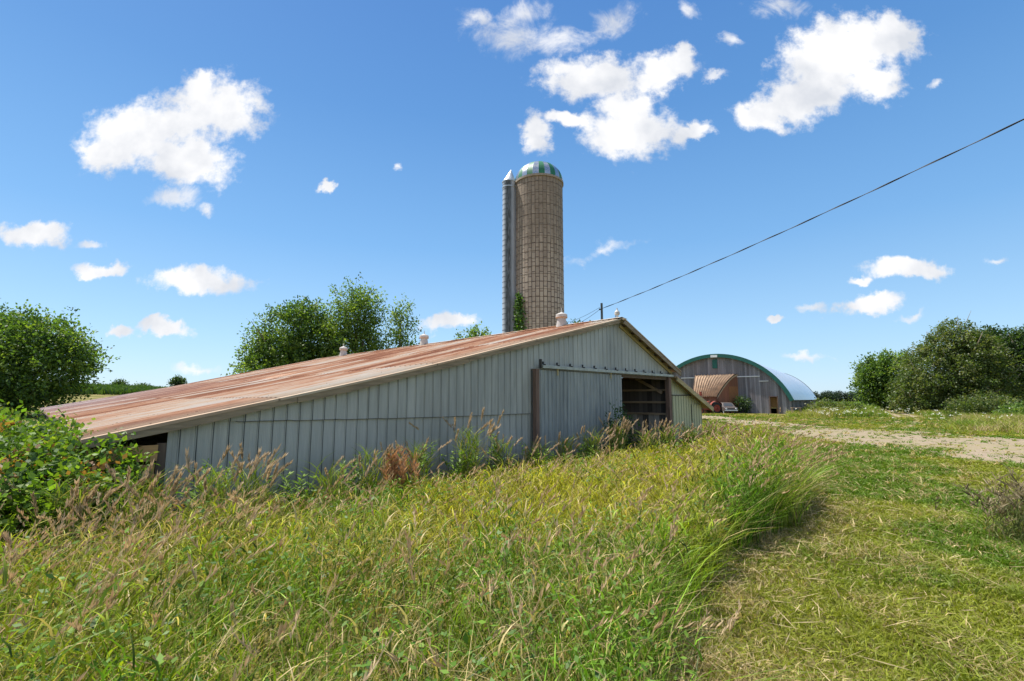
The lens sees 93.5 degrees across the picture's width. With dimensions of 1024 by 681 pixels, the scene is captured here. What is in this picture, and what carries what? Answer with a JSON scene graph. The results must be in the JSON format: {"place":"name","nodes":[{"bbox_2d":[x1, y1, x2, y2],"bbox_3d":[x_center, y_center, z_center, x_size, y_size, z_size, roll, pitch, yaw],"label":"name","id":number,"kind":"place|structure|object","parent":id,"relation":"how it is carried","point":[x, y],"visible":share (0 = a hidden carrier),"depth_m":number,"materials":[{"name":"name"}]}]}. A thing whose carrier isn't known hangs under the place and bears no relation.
{"place":"outdoors","nodes":[
{"label":"outdoors","id":0,"kind":"place"},
{"bbox_2d":[63,383,167,394],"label":"corn field","id":1,"kind":"structure","parent":0,"point":[110,389],"depth_m":93.07,"materials":[{"name":"green plant"}]},
{"bbox_2d":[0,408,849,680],"bbox_3d":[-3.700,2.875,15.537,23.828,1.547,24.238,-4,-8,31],"label":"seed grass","id":2,"kind":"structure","parent":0,"point":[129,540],"depth_m":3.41,"materials":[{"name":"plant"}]},
{"bbox_2d":[0,417,873,680],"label":"meadow grass","id":3,"kind":"structure","parent":0,"point":[699,549],"depth_m":3.55,"materials":[{"name":"green plant"}]},
{"bbox_2d":[0,0,1023,393],"label":"sky","id":4,"kind":"structure","parent":0,"point":[172,172],"materials":[{"name":"blue"}]},
{"bbox_2d":[1,394,1023,680],"bbox_3d":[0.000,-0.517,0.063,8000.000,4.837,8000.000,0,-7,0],"label":"ground","id":5,"kind":"structure","parent":0,"point":[153,440],"depth_m":3.85,"materials":[{"name":"green plant"}]},
{"bbox_2d":[0,399,47,434],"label":"vine shrub","id":6,"kind":"object","parent":5,"relation":"on","point":[3,411],"visible":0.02,"depth_m":8.01,"materials":[{"name":"green plant"}]},
{"bbox_2d":[0,299,120,417],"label":"maple tree","id":7,"kind":"object","parent":5,"relation":"on","point":[30,353],"visible":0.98,"depth_m":44.60,"materials":[{"name":"green plant"}]},
{"bbox_2d":[0,466,147,571],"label":"reed clump","id":8,"kind":"object","parent":5,"relation":"on","point":[81,498],"visible":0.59,"depth_m":5.05,"materials":[{"name":"plant"}]},
{"bbox_2d":[0,408,147,562],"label":"vine shrub","id":9,"kind":"object","parent":5,"relation":"on","point":[7,439],"visible":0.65,"depth_m":5.39,"materials":[{"name":"green plant"}]},
{"bbox_2d":[0,405,158,513],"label":"vine shrub","id":10,"kind":"object","parent":5,"relation":"on","point":[59,426],"visible":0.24,"depth_m":6.40,"materials":[{"name":"green plant"}]},
{"bbox_2d":[0,438,185,539],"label":"vine shrub","id":11,"kind":"object","parent":5,"relation":"on","point":[55,465],"visible":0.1,"depth_m":5.83,"materials":[{"name":"green plant"}]},
{"bbox_2d":[110,378,129,384],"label":"tree","id":12,"kind":"object","parent":5,"relation":"on","point":[115,381],"visible":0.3,"depth_m":148.90,"materials":[{"name":"green plant"}]},
{"bbox_2d":[134,381,151,385],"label":"tree","id":13,"kind":"object","parent":5,"relation":"on","point":[145,384],"visible":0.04,"depth_m":159.41,"materials":[{"name":"green plant"}]},
{"bbox_2d":[87,458,201,549],"bbox_3d":[-4.132,1.873,5.402,1.275,1.086,1.100,-5,-8,34],"label":"reed clump","id":14,"kind":"object","parent":5,"relation":"on","point":[139,496],"visible":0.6,"depth_m":5.40,"materials":[{"name":"plant"}]},
{"bbox_2d":[166,374,186,386],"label":"tree","id":15,"kind":"object","parent":5,"relation":"on","point":[176,380],"visible":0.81,"depth_m":138.76,"materials":[{"name":"green plant"}]},
{"bbox_2d":[177,458,233,528],"bbox_3d":[-3.954,2.015,6.222,0.660,1.007,0.638,0,-7,0],"label":"leafy weed","id":16,"kind":"object","parent":5,"relation":"on","point":[204,470],"visible":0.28,"depth_m":6.16,"materials":[{"name":"green plant"}]},
{"bbox_2d":[159,443,288,555],"bbox_3d":[-3.240,1.784,5.402,1.281,1.264,1.161,0,-7,0],"label":"reed clump","id":17,"kind":"object","parent":5,"relation":"on","point":[207,483],"visible":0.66,"depth_m":5.43,"materials":[{"name":"plant"}]},
{"bbox_2d":[227,442,292,528],"bbox_3d":[-3.413,1.942,6.427,1.215,1.198,1.163,-4,-8,30],"label":"reed clump","id":18,"kind":"object","parent":5,"relation":"on","point":[275,472],"visible":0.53,"depth_m":6.36,"materials":[{"name":"plant"}]},
{"bbox_2d":[220,295,349,375],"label":"maple tree","id":19,"kind":"object","parent":5,"relation":"on","point":[289,346],"visible":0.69,"depth_m":59.75,"materials":[{"name":"green plant"}]},
{"bbox_2d":[264,469,316,519],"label":"leafy weed","id":20,"kind":"object","parent":5,"relation":"on","point":[288,486],"visible":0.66,"depth_m":6.97,"materials":[{"name":"green plant"}]},
{"bbox_2d":[296,451,376,512],"bbox_3d":[-2.723,2.135,7.146,1.010,0.988,1.087,-7,-10,44],"label":"reed clump","id":21,"kind":"object","parent":5,"relation":"on","point":[330,480],"visible":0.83,"depth_m":7.18,"materials":[{"name":"plant"}]},
{"bbox_2d":[335,450,364,505],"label":"leafy weed","id":22,"kind":"object","parent":5,"relation":"on","point":[354,473],"visible":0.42,"depth_m":7.71,"materials":[{"name":"green plant"}]},
{"bbox_2d":[307,272,395,358],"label":"ash tree","id":23,"kind":"object","parent":5,"relation":"on","point":[361,332],"visible":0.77,"depth_m":60.61,"materials":[{"name":"green plant"}]},
{"bbox_2d":[349,443,404,507],"bbox_3d":[-2.308,2.208,8.004,1.028,1.051,1.115,0,-7,0],"label":"reed clump","id":24,"kind":"object","parent":5,"relation":"on","point":[388,450],"visible":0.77,"depth_m":7.99,"materials":[{"name":"plant"}]},
{"bbox_2d":[40,308,713,515],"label":"barn","id":25,"kind":"structure","parent":5,"relation":"on","point":[563,377],"depth_m":11.28,"materials":[{"name":"paint"}]},
{"bbox_2d":[539,369,622,460],"bbox_3d":[2.121,2.103,13.958,0.108,2.558,3.990,-7,-10,44],"label":"sliding door","id":26,"kind":"structure","parent":25,"relation":"in","point":[569,401],"depth_m":13.66,"materials":[{"name":"metal"}]},
{"bbox_2d":[378,444,419,497],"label":"dock plant","id":27,"kind":"object","parent":5,"relation":"on","point":[402,471],"visible":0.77,"depth_m":8.11,"materials":[{"name":"plant"}]},
{"bbox_2d":[376,292,422,350],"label":"ash tree","id":28,"kind":"object","parent":5,"relation":"on","point":[398,337],"visible":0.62,"depth_m":62.24,"materials":[{"name":"green plant"}]},
{"bbox_2d":[380,437,451,487],"bbox_3d":[-1.699,2.265,8.737,1.325,1.114,1.200,6,-9,-43],"label":"reed clump","id":29,"kind":"object","parent":5,"relation":"on","point":[411,454],"visible":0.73,"depth_m":8.59,"materials":[{"name":"plant"}]},
{"bbox_2d":[397,441,438,495],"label":"leafy weed","id":30,"kind":"object","parent":5,"relation":"on","point":[421,463],"visible":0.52,"depth_m":8.43,"materials":[{"name":"green plant"}]},
{"bbox_2d":[440,442,478,485],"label":"leafy weed","id":31,"kind":"object","parent":5,"relation":"on","point":[458,470],"visible":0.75,"depth_m":9.16,"materials":[{"name":"green plant"}]},
{"bbox_2d":[409,407,522,486],"bbox_3d":[-0.901,2.087,9.368,2.280,1.621,1.308,0,-7,0],"label":"reed clump","id":32,"kind":"object","parent":5,"relation":"on","point":[473,443],"visible":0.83,"depth_m":9.39,"materials":[{"name":"plant"}]},
{"bbox_2d":[454,321,491,339],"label":"young tree","id":33,"kind":"object","parent":5,"relation":"on","point":[473,333],"visible":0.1,"depth_m":63.47,"materials":[{"name":"green plant"}]},
{"bbox_2d":[484,433,505,479],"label":"leafy weed","id":34,"kind":"object","parent":5,"relation":"on","point":[495,455],"visible":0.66,"depth_m":9.82,"materials":[{"name":"green plant"}]},
{"bbox_2d":[469,431,538,479],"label":"reed clump","id":35,"kind":"object","parent":5,"relation":"on","point":[499,449],"visible":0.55,"depth_m":10.07,"materials":[{"name":"plant"}]},
{"bbox_2d":[502,161,563,332],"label":"silo","id":36,"kind":"object","parent":5,"relation":"on","point":[532,248],"visible":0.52,"depth_m":44.93,"materials":[{"name":"concrete"}]},
{"bbox_2d":[512,291,526,331],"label":"silo vine","id":37,"kind":"object","parent":36,"relation":"attached to","point":[518,310],"visible":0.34,"depth_m":44.08,"materials":[{"name":"green plant"}]},
{"bbox_2d":[519,442,554,472],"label":"leafy weed","id":38,"kind":"object","parent":5,"relation":"on","point":[528,455],"visible":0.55,"depth_m":10.48,"materials":[{"name":"green plant"}]},
{"bbox_2d":[519,435,560,470],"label":"reed clump","id":39,"kind":"object","parent":5,"relation":"on","point":[537,450],"visible":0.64,"depth_m":10.74,"materials":[{"name":"plant"}]},
{"bbox_2d":[549,431,584,464],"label":"reed clump","id":40,"kind":"object","parent":5,"relation":"on","point":[565,447],"visible":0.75,"depth_m":11.44,"materials":[{"name":"plant"}]},
{"bbox_2d":[574,438,599,469],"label":"leafy weed","id":41,"kind":"object","parent":5,"relation":"on","point":[588,454],"visible":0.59,"depth_m":11.52,"materials":[{"name":"green plant"}]},
{"bbox_2d":[575,426,615,460],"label":"reed clump","id":42,"kind":"object","parent":5,"relation":"on","point":[590,442],"visible":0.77,"depth_m":11.87,"materials":[{"name":"plant"}]},
{"bbox_2d":[599,303,602,319],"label":"utility pole","id":43,"kind":"object","parent":5,"relation":"on","point":[601,304],"visible":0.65,"depth_m":42.53,"materials":[{"name":"metal"}]},
{"bbox_2d":[601,119,1023,308],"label":"power cable","id":44,"kind":"object","parent":43,"relation":"attached to","point":[848,201],"visible":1,"depth_m":22.99,"materials":[{"name":"black rubber"}]},
{"bbox_2d":[597,412,647,457],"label":"reed clump","id":45,"kind":"object","parent":5,"relation":"on","point":[619,431],"visible":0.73,"depth_m":12.61,"materials":[{"name":"plant"}]},
{"bbox_2d":[601,399,646,452],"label":"elder bush","id":46,"kind":"object","parent":5,"relation":"on","point":[628,440],"visible":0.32,"depth_m":13.92,"materials":[{"name":"green plant"}]},
{"bbox_2d":[632,419,673,464],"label":"reed clump","id":47,"kind":"object","parent":5,"relation":"on","point":[667,429],"visible":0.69,"depth_m":12.38,"materials":[{"name":"plant"}]},
{"bbox_2d":[650,418,705,454],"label":"reed clump","id":48,"kind":"object","parent":5,"relation":"on","point":[671,435],"visible":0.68,"depth_m":13.51,"materials":[{"name":"plant"}]},
{"bbox_2d":[672,422,713,449],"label":"reed clump","id":49,"kind":"object","parent":5,"relation":"on","point":[693,434],"visible":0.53,"depth_m":14.27,"materials":[{"name":"plant"}]},
{"bbox_2d":[699,392,721,413],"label":"tractor","id":50,"kind":"object","parent":5,"relation":"on","point":[716,406],"visible":0.41,"depth_m":56.52,"materials":[{"name":"red paint"}]},
{"bbox_2d":[690,419,736,448],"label":"reed clump","id":51,"kind":"object","parent":5,"relation":"on","point":[714,429],"visible":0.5,"depth_m":15.10,"materials":[{"name":"plant"}]},
{"bbox_2d":[721,402,737,412],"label":"car","id":52,"kind":"object","parent":5,"relation":"on","point":[729,407],"visible":0.73,"depth_m":55.65,"materials":[{"name":"grey paint"}]},
{"bbox_2d":[732,394,753,412],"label":"bush","id":53,"kind":"object","parent":5,"relation":"on","point":[746,405],"visible":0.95,"depth_m":58.02,"materials":[{"name":"green plant"}]},
{"bbox_2d":[605,458,1019,680],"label":"cut straw","id":54,"kind":"object","parent":5,"relation":"on","point":[817,574],"visible":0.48,"depth_m":4.86,"materials":[{"name":"beige plant"}]},
{"bbox_2d":[805,396,869,410],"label":"bush","id":55,"kind":"object","parent":5,"relation":"on","point":[831,404],"visible":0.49,"depth_m":51.82,"materials":[{"name":"green plant"}]},
{"bbox_2d":[814,390,875,401],"bbox_3d":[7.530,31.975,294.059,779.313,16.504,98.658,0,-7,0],"label":"wood","id":56,"kind":"object","parent":5,"relation":"on","point":[839,395],"visible":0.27,"depth_m":325.29,"materials":[{"name":"green plant"}]},
{"bbox_2d":[816,401,885,406],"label":"crop field","id":57,"kind":"structure","parent":5,"relation":"on","point":[851,403],"depth_m":179.38,"materials":[{"name":"green plant"}]},
{"bbox_2d":[702,416,1023,463],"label":"gravel lane","id":58,"kind":"structure","parent":5,"relation":"on","point":[918,439],"depth_m":19.74,"materials":[{"name":"beige gravel"}]},
{"bbox_2d":[846,347,916,410],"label":"maple tree","id":59,"kind":"object","parent":5,"relation":"on","point":[871,378],"visible":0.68,"depth_m":74.42,"materials":[{"name":"green plant"}]},
{"bbox_2d":[796,407,1013,430],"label":"white wildflowers","id":60,"kind":"object","parent":5,"relation":"on","point":[837,419],"visible":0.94,"depth_m":37.18,"materials":[{"name":"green plant"}]},
{"bbox_2d":[883,314,1023,413],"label":"cedar tree","id":61,"kind":"object","parent":5,"relation":"on","point":[963,374],"visible":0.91,"depth_m":57.87,"materials":[{"name":"green plant"}]},
{"bbox_2d":[931,464,1023,543],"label":"thistle plant","id":62,"kind":"object","parent":5,"relation":"on","point":[1016,507],"visible":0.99,"depth_m":5.96,"materials":[{"name":"leaves"},{"name":"plant stems"}]},
{"bbox_2d":[941,390,1023,416],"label":"bush","id":63,"kind":"object","parent":5,"relation":"on","point":[980,404],"visible":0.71,"depth_m":46.19,"materials":[{"name":"green plant"}]},
{"bbox_2d":[967,321,1023,392],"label":"spruce tree","id":64,"kind":"object","parent":5,"relation":"on","point":[990,330],"visible":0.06,"depth_m":63.25,"materials":[{"name":"green plant"}]},
{"bbox_2d":[985,324,1023,400],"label":"spruce tree","id":65,"kind":"object","parent":5,"relation":"on","point":[1017,339],"visible":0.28,"depth_m":60.35,"materials":[{"name":"green plant"}]},
{"bbox_2d":[991,398,1023,414],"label":"bush","id":66,"kind":"object","parent":5,"relation":"on","point":[1017,406],"visible":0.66,"depth_m":43.53,"materials":[{"name":"green plant"}]},
{"bbox_2d":[672,354,816,413],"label":"arch barn","id":67,"kind":"structure","parent":0,"point":[721,377],"depth_m":59.73,"materials":[{"name":"metal"}]},
{"bbox_2d":[606,413,1023,680],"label":"mown grass","id":68,"kind":"structure","parent":0,"point":[922,491],"depth_m":4.72,"materials":[{"name":"green plant"}]},
{"bbox_2d":[885,410,919,427],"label":"dirt track","id":69,"kind":"structure","parent":0,"point":[908,415],"depth_m":50.62,"materials":[{"name":"beige soil"}]},
{"bbox_2d":[785,403,1023,433],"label":"rough grass","id":70,"kind":"structure","parent":0,"point":[1004,422],"depth_m":38.66,"materials":[{"name":"green plant"}]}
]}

